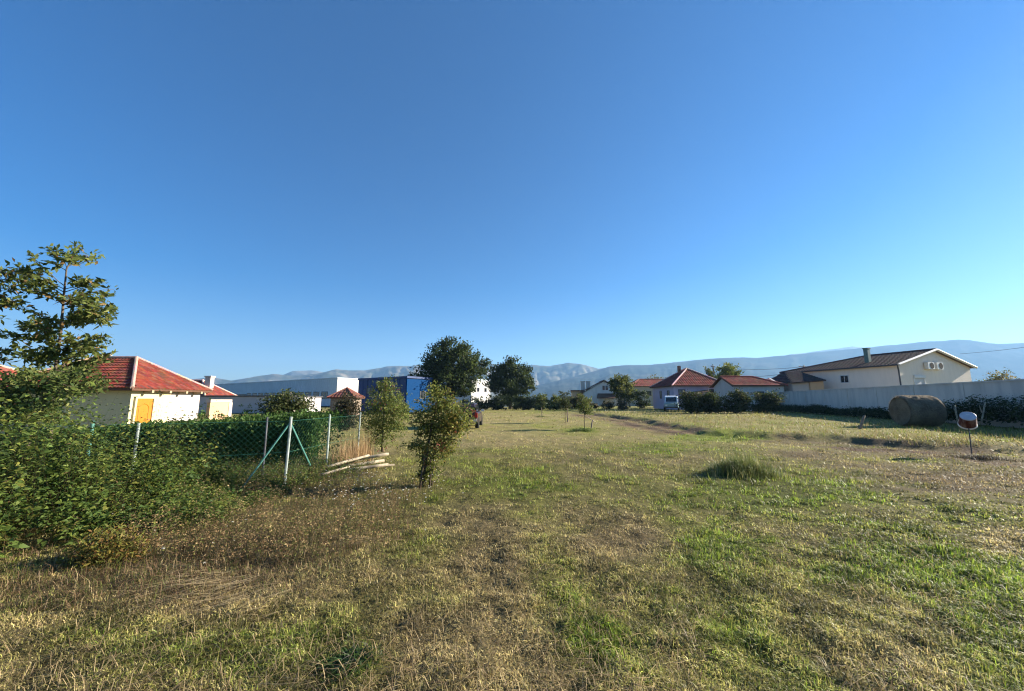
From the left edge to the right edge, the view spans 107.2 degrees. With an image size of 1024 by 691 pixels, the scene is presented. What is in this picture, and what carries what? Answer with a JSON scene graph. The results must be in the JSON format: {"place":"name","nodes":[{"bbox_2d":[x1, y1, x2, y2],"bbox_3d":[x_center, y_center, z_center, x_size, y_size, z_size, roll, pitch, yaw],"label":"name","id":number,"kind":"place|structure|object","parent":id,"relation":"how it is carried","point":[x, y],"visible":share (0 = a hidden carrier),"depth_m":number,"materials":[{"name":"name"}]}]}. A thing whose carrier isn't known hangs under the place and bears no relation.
{"place":"outdoors","nodes":[
{"label":"outdoors","id":0,"kind":"place"},
{"bbox_2d":[200,363,599,386],"bbox_3d":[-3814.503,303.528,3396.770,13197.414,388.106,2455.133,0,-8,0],"label":"mountains","id":1,"kind":"structure","parent":0,"point":[544,374],"depth_m":3461.22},
{"bbox_2d":[0,403,1023,690],"bbox_3d":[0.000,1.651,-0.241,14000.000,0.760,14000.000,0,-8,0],"label":"ground","id":2,"kind":"structure","parent":0,"point":[604,433],"depth_m":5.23,"materials":[{"name":"green plant"}]},
{"bbox_2d":[0,365,16,379],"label":"tiled house","id":3,"kind":"structure","parent":2,"relation":"on","point":[4,368],"depth_m":27.70,"materials":[{"name":"red tile"}]},
{"bbox_2d":[0,266,47,366],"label":"young tree","id":4,"kind":"object","parent":2,"relation":"on","point":[8,302],"visible":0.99,"depth_m":7.26,"materials":[{"name":"green plant"}]},
{"bbox_2d":[0,241,118,454],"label":"young tree","id":5,"kind":"object","parent":2,"relation":"on","point":[48,332],"visible":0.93,"depth_m":7.39,"materials":[{"name":"green plant"}]},
{"bbox_2d":[0,357,118,465],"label":"broad shrub","id":6,"kind":"object","parent":2,"relation":"on","point":[24,374],"visible":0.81,"depth_m":6.36,"materials":[{"name":"green plant"}]},
{"bbox_2d":[55,522,153,570],"bbox_3d":[-4.164,2.071,3.902,0.869,0.445,0.526,0,-8,0],"label":"yellowing bush","id":7,"kind":"object","parent":2,"relation":"on","point":[96,546],"visible":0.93,"depth_m":3.83,"materials":[{"name":"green plant"}]},
{"bbox_2d":[0,353,212,433],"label":"cream house","id":8,"kind":"structure","parent":2,"relation":"on","point":[148,379],"depth_m":20.27,"materials":[{"name":"paint"}]},
{"bbox_2d":[135,399,152,422],"bbox_3d":[-19.313,3.834,19.723,0.068,2.100,0.900,0,-8,0],"label":"door","id":9,"kind":"structure","parent":8,"relation":"in","point":[144,410],"depth_m":19.78,"materials":[{"name":"yellow paint"}]},
{"bbox_2d":[0,353,310,559],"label":"leafy undergrowth","id":10,"kind":"object","parent":2,"relation":"on","point":[76,489],"visible":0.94,"depth_m":5.11,"materials":[{"name":"green plant"}]},
{"bbox_2d":[0,407,348,471],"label":"laurel hedge","id":11,"kind":"object","parent":2,"relation":"on","point":[280,421],"visible":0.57,"depth_m":9.10,"materials":[{"name":"green plant"}]},
{"bbox_2d":[0,412,360,504],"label":"wire fence","id":12,"kind":"object","parent":2,"relation":"on","point":[290,425],"visible":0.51,"depth_m":7.31,"materials":[{"name":"green metal"}]},
{"bbox_2d":[196,410,209,421],"bbox_3d":[-9.684,2.384,11.777,0.471,0.790,0.546,8,-11,-43],"label":"hedge shoot","id":13,"kind":"object","parent":2,"relation":"on","point":[199,415],"visible":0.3,"depth_m":11.79,"materials":[{"name":"green plant"}]},
{"bbox_2d":[191,376,235,394],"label":"red roof house","id":14,"kind":"structure","parent":2,"relation":"on","point":[208,381],"depth_m":70.12,"materials":[{"name":"red tile"}]},
{"bbox_2d":[0,473,430,646],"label":"dry weeds","id":15,"kind":"object","parent":2,"relation":"on","point":[113,581],"visible":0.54,"depth_m":3.55,"materials":[{"name":"brown plant"}]},
{"bbox_2d":[206,399,232,419],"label":"garden wall","id":16,"kind":"structure","parent":2,"relation":"on","point":[223,406],"depth_m":29.46,"materials":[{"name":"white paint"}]},
{"bbox_2d":[212,411,227,418],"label":"hedge shoot","id":17,"kind":"object","parent":2,"relation":"on","point":[218,415],"visible":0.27,"depth_m":11.77,"materials":[{"name":"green plant"}]},
{"bbox_2d":[239,404,251,415],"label":"hedge shoot","id":18,"kind":"object","parent":2,"relation":"on","point":[244,411],"visible":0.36,"depth_m":11.81,"materials":[{"name":"green plant"}]},
{"bbox_2d":[96,466,402,566],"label":"dead brown weeds","id":19,"kind":"object","parent":2,"relation":"on","point":[253,523],"visible":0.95,"depth_m":4.45,"materials":[{"name":"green plant"}]},
{"bbox_2d":[198,395,322,412],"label":"building","id":20,"kind":"structure","parent":2,"relation":"on","point":[244,400],"depth_m":58.83,"materials":[{"name":"concrete"}]},
{"bbox_2d":[261,417,267,473],"bbox_3d":[-5.475,2.516,8.325,0.050,1.842,0.054,0,-8,0],"label":"fence post","id":21,"kind":"object","parent":2,"relation":"on","point":[265,441],"visible":0.45,"depth_m":8.37,"materials":[{"name":"metal"}]},
{"bbox_2d":[178,453,376,491],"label":"fence foot weeds","id":22,"kind":"object","parent":2,"relation":"on","point":[317,473],"visible":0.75,"depth_m":7.89,"materials":[{"name":"green plant"}]},
{"bbox_2d":[250,388,316,448],"bbox_3d":[-7.295,2.572,12.310,2.059,2.391,2.081,-7,-11,39],"label":"pale shrub","id":23,"kind":"object","parent":2,"relation":"on","point":[298,404],"visible":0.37,"depth_m":12.22,"materials":[{"name":"green plant"}]},
{"bbox_2d":[214,377,358,405],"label":"warehouse","id":24,"kind":"structure","parent":2,"relation":"on","point":[324,387],"depth_m":119.83,"materials":[{"name":"metal"}]},
{"bbox_2d":[321,391,327,398],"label":"window","id":25,"kind":"structure","parent":24,"relation":"in","point":[326,392],"depth_m":112.08,"materials":[{"name":"grey glass"}]},
{"bbox_2d":[112,460,462,570],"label":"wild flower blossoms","id":26,"kind":"object","parent":2,"relation":"on","point":[375,495],"visible":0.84,"depth_m":6.23,"materials":[{"name":"white plant"}]},
{"bbox_2d":[321,466,349,475],"bbox_3d":[-3.649,2.590,7.812,0.048,0.133,0.594,-7,-11,41],"label":"peeled pole","id":27,"kind":"object","parent":2,"relation":"on","point":[339,469],"visible":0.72,"depth_m":7.79,"materials":[{"name":"brown wood"}]},
{"bbox_2d":[325,392,366,430],"bbox_3d":[-10.281,4.102,23.327,2.530,2.544,2.062,-6,-10,36],"label":"brown shrub","id":28,"kind":"object","parent":2,"relation":"on","point":[349,406],"visible":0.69,"depth_m":23.21,"materials":[{"name":"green plant"}]},
{"bbox_2d":[327,387,364,414],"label":"garden hut","id":29,"kind":"object","parent":2,"relation":"on","point":[335,397],"visible":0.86,"depth_m":44.45,"materials":[{"name":"red tile"}]},
{"bbox_2d":[305,640,387,687],"bbox_3d":[-1.014,1.955,2.337,0.496,0.119,0.399,6,-10,-34],"label":"grass tuft","id":30,"kind":"object","parent":2,"relation":"on","point":[344,657],"visible":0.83,"depth_m":2.34,"materials":[{"name":"green plant"}]},
{"bbox_2d":[327,454,369,467],"bbox_3d":[-3.683,2.611,8.543,0.067,0.177,1.048,-5,-10,32],"label":"peeled pole","id":31,"kind":"object","parent":2,"relation":"on","point":[350,460],"visible":0.9,"depth_m":8.54,"materials":[{"name":"brown wood"}]},
{"bbox_2d":[330,428,374,470],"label":"dry reeds","id":32,"kind":"object","parent":2,"relation":"on","point":[363,450],"visible":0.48,"depth_m":9.46,"materials":[{"name":"beige plant"}]},
{"bbox_2d":[315,467,393,490],"bbox_3d":[-3.062,2.581,7.269,2.082,0.486,1.650,5,-10,-31],"label":"brush pile","id":33,"kind":"object","parent":2,"relation":"on","point":[337,486],"visible":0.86,"depth_m":7.30,"materials":[{"name":"brown plant"}]},
{"bbox_2d":[340,459,384,467],"bbox_3d":[-3.455,2.743,8.736,0.970,0.156,0.086,5,-9,-28],"label":"peeled pole","id":34,"kind":"object","parent":2,"relation":"on","point":[379,461],"visible":0.71,"depth_m":8.77,"materials":[{"name":"brown wood"}]},
{"bbox_2d":[346,463,387,470],"bbox_3d":[-3.224,2.725,8.435,0.884,0.140,0.068,3,-9,-19],"label":"peeled pole","id":35,"kind":"object","parent":2,"relation":"on","point":[374,466],"visible":0.82,"depth_m":8.45,"materials":[{"name":"brown wood"}]},
{"bbox_2d":[354,374,412,451],"bbox_3d":[-3.718,1.967,11.088,1.730,2.233,1.534,0,-8,0],"label":"fruit shrub","id":36,"kind":"object","parent":2,"relation":"on","point":[382,422],"visible":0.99,"depth_m":10.92,"materials":[{"name":"green plant"}]},
{"bbox_2d":[358,376,432,411],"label":"blue building","id":37,"kind":"structure","parent":2,"relation":"on","point":[414,386],"depth_m":58.65,"materials":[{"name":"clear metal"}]},
{"bbox_2d":[366,387,373,393],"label":"window","id":38,"kind":"structure","parent":37,"relation":"in","point":[367,391],"depth_m":61.26,"materials":[{"name":"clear glass"}]},
{"bbox_2d":[393,387,400,393],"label":"window","id":39,"kind":"structure","parent":37,"relation":"in","point":[394,392],"depth_m":57.65,"materials":[{"name":"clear glass"}]},
{"bbox_2d":[420,391,425,398],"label":"window","id":40,"kind":"structure","parent":37,"relation":"in","point":[422,393],"depth_m":58.99,"materials":[{"name":"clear glass"}]},
{"bbox_2d":[387,400,408,414],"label":"hedge bush","id":41,"kind":"object","parent":2,"relation":"on","point":[398,402],"visible":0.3,"depth_m":49.05,"materials":[{"name":"green plant"}]},
{"bbox_2d":[396,380,477,487],"bbox_3d":[-1.534,1.731,7.490,1.734,2.135,1.052,0,-8,0],"label":"fruit shrub","id":42,"kind":"object","parent":2,"relation":"on","point":[444,419],"visible":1,"depth_m":7.43,"materials":[{"name":"green plant"}]},
{"bbox_2d":[408,335,492,403],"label":"oak tree","id":43,"kind":"object","parent":2,"relation":"on","point":[455,361],"visible":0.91,"depth_m":63.45,"materials":[{"name":"green plant"}]},
{"bbox_2d":[431,379,489,405],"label":"white building","id":44,"kind":"structure","parent":2,"relation":"on","point":[482,390],"depth_m":94.11,"materials":[{"name":"concrete"}]},
{"bbox_2d":[449,402,483,427],"bbox_3d":[-2.900,4.382,24.100,2.160,1.577,4.140,0,-8,0],"label":"parked car","id":45,"kind":"object","parent":2,"relation":"on","point":[478,415],"visible":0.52,"depth_m":22.50,"materials":[{"name":"paint"}]},
{"bbox_2d":[462,395,490,409],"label":"hedge bush","id":46,"kind":"object","parent":2,"relation":"on","point":[481,403],"visible":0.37,"depth_m":66.23,"materials":[{"name":"green plant"}]},
{"bbox_2d":[484,393,511,409],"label":"hedge bush","id":47,"kind":"object","parent":2,"relation":"on","point":[498,402],"visible":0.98,"depth_m":66.26,"materials":[{"name":"green plant"}]},
{"bbox_2d":[490,387,508,406],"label":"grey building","id":48,"kind":"structure","parent":2,"relation":"on","point":[492,394],"depth_m":101.66,"materials":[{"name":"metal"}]},
{"bbox_2d":[482,355,536,408],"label":"oak tree","id":49,"kind":"object","parent":2,"relation":"on","point":[511,377],"visible":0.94,"depth_m":74.67,"materials":[{"name":"green plant"}]},
{"bbox_2d":[510,394,535,409],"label":"hedge bush","id":50,"kind":"object","parent":2,"relation":"on","point":[522,402],"visible":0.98,"depth_m":66.30,"materials":[{"name":"green plant"}]},
{"bbox_2d":[531,393,552,409],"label":"hedge bush","id":51,"kind":"object","parent":2,"relation":"on","point":[538,398],"visible":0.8,"depth_m":66.31,"materials":[{"name":"green plant"}]},
{"bbox_2d":[540,400,545,407],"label":"sapling","id":52,"kind":"object","parent":2,"relation":"on","point":[543,404],"visible":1,"depth_m":51.72,"materials":[{"name":"green plant"}]},
{"bbox_2d":[546,394,562,409],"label":"hedge bush","id":53,"kind":"object","parent":2,"relation":"on","point":[555,403],"visible":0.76,"depth_m":66.26,"materials":[{"name":"green plant"}]},
{"bbox_2d":[557,390,573,413],"bbox_3d":[3.942,4.592,28.255,1.217,2.474,1.102,7,-11,-40],"label":"sapling","id":54,"kind":"object","parent":2,"relation":"on","point":[564,402],"visible":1,"depth_m":28.27,"materials":[{"name":"green plant"}]},
{"bbox_2d":[561,395,581,408],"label":"hedge bush","id":55,"kind":"object","parent":2,"relation":"on","point":[573,400],"visible":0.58,"depth_m":66.34,"materials":[{"name":"green plant"}]},
{"bbox_2d":[570,428,597,431],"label":"grass tuft","id":56,"kind":"object","parent":2,"relation":"on","point":[580,429],"visible":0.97,"depth_m":20.34,"materials":[{"name":"green plant"}]},
{"bbox_2d":[574,392,596,427],"bbox_3d":[4.245,3.804,21.942,1.345,2.202,1.124,0,-8,0],"label":"sapling","id":57,"kind":"object","parent":2,"relation":"on","point":[586,409],"visible":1,"depth_m":21.93,"materials":[{"name":"green plant"}]},
{"bbox_2d":[580,398,598,408],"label":"hedge bush","id":58,"kind":"object","parent":2,"relation":"on","point":[595,405],"visible":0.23,"depth_m":66.73,"materials":[{"name":"green plant"}]},
{"bbox_2d":[570,380,619,405],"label":"white house","id":59,"kind":"structure","parent":2,"relation":"on","point":[599,392],"depth_m":104.42,"materials":[{"name":"paint"}]},
{"bbox_2d":[600,398,614,409],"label":"dry shrub","id":60,"kind":"object","parent":2,"relation":"on","point":[608,404],"visible":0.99,"depth_m":59.01,"materials":[{"name":"green plant"}]},
{"bbox_2d":[605,373,641,405],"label":"leaning tree","id":61,"kind":"object","parent":2,"relation":"on","point":[619,384],"visible":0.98,"depth_m":62.75,"materials":[{"name":"green plant"}]},
{"bbox_2d":[616,399,630,409],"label":"dry shrub","id":62,"kind":"object","parent":2,"relation":"on","point":[621,403],"visible":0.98,"depth_m":57.08,"materials":[{"name":"green plant"}]},
{"bbox_2d":[632,390,651,408],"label":"dark shrub","id":63,"kind":"object","parent":2,"relation":"on","point":[641,403],"visible":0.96,"depth_m":64.93,"materials":[{"name":"green plant"}]},
{"bbox_2d":[623,379,662,405],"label":"long house","id":64,"kind":"structure","parent":2,"relation":"on","point":[641,385],"depth_m":94.83,"materials":[{"name":"beige paint"}]},
{"bbox_2d":[664,396,679,410],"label":"parked van","id":65,"kind":"object","parent":2,"relation":"on","point":[670,401],"visible":0.81,"depth_m":46.91,"materials":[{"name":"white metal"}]},
{"bbox_2d":[649,366,716,409],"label":"lilac house","id":66,"kind":"structure","parent":2,"relation":"on","point":[678,382],"depth_m":56.72,"materials":[{"name":"paint"}]},
{"bbox_2d":[674,390,708,412],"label":"boundary bush","id":67,"kind":"object","parent":2,"relation":"on","point":[690,403],"visible":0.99,"depth_m":40.97,"materials":[{"name":"green plant"}]},
{"bbox_2d":[703,366,715,377],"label":"yellow tree","id":68,"kind":"object","parent":2,"relation":"on","point":[709,372],"visible":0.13,"depth_m":75.78,"materials":[{"name":"green plant"}]},
{"bbox_2d":[699,390,727,412],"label":"boundary bush","id":69,"kind":"object","parent":2,"relation":"on","point":[714,404],"visible":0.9,"depth_m":40.67,"materials":[{"name":"green plant"}]},
{"bbox_2d":[711,362,743,378],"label":"yellow tree","id":70,"kind":"object","parent":2,"relation":"on","point":[727,369],"visible":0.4,"depth_m":71.53,"materials":[{"name":"green plant"}]},
{"bbox_2d":[721,387,760,412],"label":"boundary bush","id":71,"kind":"object","parent":2,"relation":"on","point":[741,401],"visible":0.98,"depth_m":40.68,"materials":[{"name":"green plant"}]},
{"bbox_2d":[709,376,787,410],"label":"house","id":72,"kind":"structure","parent":2,"relation":"on","point":[723,385],"depth_m":48.58,"materials":[{"name":"grey paint"}]},
{"bbox_2d":[684,448,813,481],"bbox_3d":[5.074,2.580,8.399,2.398,0.690,2.202,0,-8,0],"label":"grass tuft","id":73,"kind":"object","parent":2,"relation":"on","point":[745,467],"visible":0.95,"depth_m":8.21,"materials":[{"name":"green plant"}]},
{"bbox_2d":[750,388,787,412],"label":"boundary bush","id":74,"kind":"object","parent":2,"relation":"on","point":[771,401],"visible":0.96,"depth_m":40.60,"materials":[{"name":"green plant"}]},
{"bbox_2d":[571,406,1023,446],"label":"tall field grass","id":75,"kind":"structure","parent":2,"relation":"on","point":[1015,433],"depth_m":18.52,"materials":[{"name":"green plant"}]},
{"bbox_2d":[771,371,825,391],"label":"annex house","id":76,"kind":"structure","parent":2,"relation":"on","point":[797,381],"depth_m":48.00,"materials":[{"name":"white paint"}]},
{"bbox_2d":[858,415,864,428],"bbox_3d":[17.729,3.917,19.132,0.420,0.771,0.126,0,-8,0],"label":"broken post","id":77,"kind":"object","parent":2,"relation":"on","point":[862,422],"visible":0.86,"depth_m":19.10,"materials":[{"name":"grey wood"}]},
{"bbox_2d":[779,348,977,388],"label":"white bungalow","id":78,"kind":"object","parent":2,"relation":"on","point":[915,367],"visible":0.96,"depth_m":44.67,"materials":[{"name":"beige paint"}]},
{"bbox_2d":[840,375,848,382],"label":"window","id":79,"kind":"structure","parent":78,"relation":"in","point":[843,378],"depth_m":47.04,"materials":[{"name":"clear glass"}]},
{"bbox_2d":[913,375,925,384],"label":"roller door","id":80,"kind":"structure","parent":78,"relation":"in","point":[918,379],"depth_m":42.75,"materials":[{"name":"white metal"}]},
{"bbox_2d":[775,394,1023,425],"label":"wall hedge","id":81,"kind":"object","parent":2,"relation":"on","point":[995,414],"depth_m":21.48,"materials":[{"name":"green plant"}]},
{"bbox_2d":[781,379,1023,427],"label":"concrete wall","id":82,"kind":"structure","parent":2,"relation":"on","point":[874,397],"depth_m":26.49,"materials":[{"name":"grey concrete"}]},
{"bbox_2d":[888,395,947,426],"bbox_3d":[22.393,3.613,20.897,1.761,1.755,1.810,-2,-8,12],"label":"hay bale","id":83,"kind":"object","parent":2,"relation":"on","point":[920,410],"visible":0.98,"depth_m":20.34,"materials":[{"name":"plant"}]},
{"bbox_2d":[953,405,957,420],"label":"pale stalk","id":84,"kind":"object","parent":2,"relation":"on","point":[955,409],"visible":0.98,"depth_m":19.50,"materials":[{"name":"grey wood"}]},
{"bbox_2d":[968,428,971,455],"bbox_3d":[13.708,3.056,11.279,0.094,1.345,0.032,0,-8,0],"label":"iron stake","id":85,"kind":"object","parent":2,"relation":"on","point":[970,441],"visible":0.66,"depth_m":11.29,"materials":[{"name":"metal"}]},
{"bbox_2d":[957,412,977,429],"bbox_3d":[13.747,2.256,11.391,0.406,0.397,0.434,-7,-53,41],"label":"upturned bucket","id":86,"kind":"object","parent":85,"relation":"on","point":[966,420],"visible":1,"depth_m":11.31,"materials":[{"name":"red plastic"}]},
{"bbox_2d":[979,402,985,421],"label":"pale stalk","id":87,"kind":"object","parent":2,"relation":"on","point":[983,412],"visible":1,"depth_m":19.49,"materials":[{"name":"grey wood"}]},
{"bbox_2d":[944,452,1023,462],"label":"grass tuft","id":88,"kind":"object","parent":2,"relation":"on","point":[981,456],"visible":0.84,"depth_m":10.74,"materials":[{"name":"green plant"}]},
{"bbox_2d":[976,367,1020,380],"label":"dry tree","id":89,"kind":"object","parent":2,"relation":"on","point":[996,377],"visible":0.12,"depth_m":51.37,"materials":[{"name":"green plant"}]},
{"bbox_2d":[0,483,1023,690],"bbox_3d":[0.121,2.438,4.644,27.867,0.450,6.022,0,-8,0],"label":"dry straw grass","id":90,"kind":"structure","parent":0,"point":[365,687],"depth_m":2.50,"materials":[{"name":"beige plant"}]},
{"bbox_2d":[0,0,1023,380],"label":"sky","id":91,"kind":"structure","parent":0,"point":[263,187],"materials":[{"name":"blue"}]},
{"bbox_2d":[284,346,862,375],"bbox_3d":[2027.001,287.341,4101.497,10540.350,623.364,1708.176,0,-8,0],"label":"mountains","id":92,"kind":"structure","parent":0,"point":[294,373],"depth_m":4297.49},
{"bbox_2d":[519,340,1023,400],"bbox_3d":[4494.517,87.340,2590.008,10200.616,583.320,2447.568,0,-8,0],"label":"blue ridge","id":93,"kind":"structure","parent":0,"point":[992,360],"depth_m":2836.65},
{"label":"peeled pole","id":94,"kind":"object","parent":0,"visible":0},
{"bbox_2d":[358,453,388,459],"bbox_3d":[-3.393,2.659,8.985,0.886,0.190,0.078,2,-8,-11],"label":"peeled pole","id":95,"kind":"object","parent":94,"relation":"on","point":[377,455],"visible":0.65,"depth_m":8.99,"materials":[{"name":"brown wood"}]}
]}

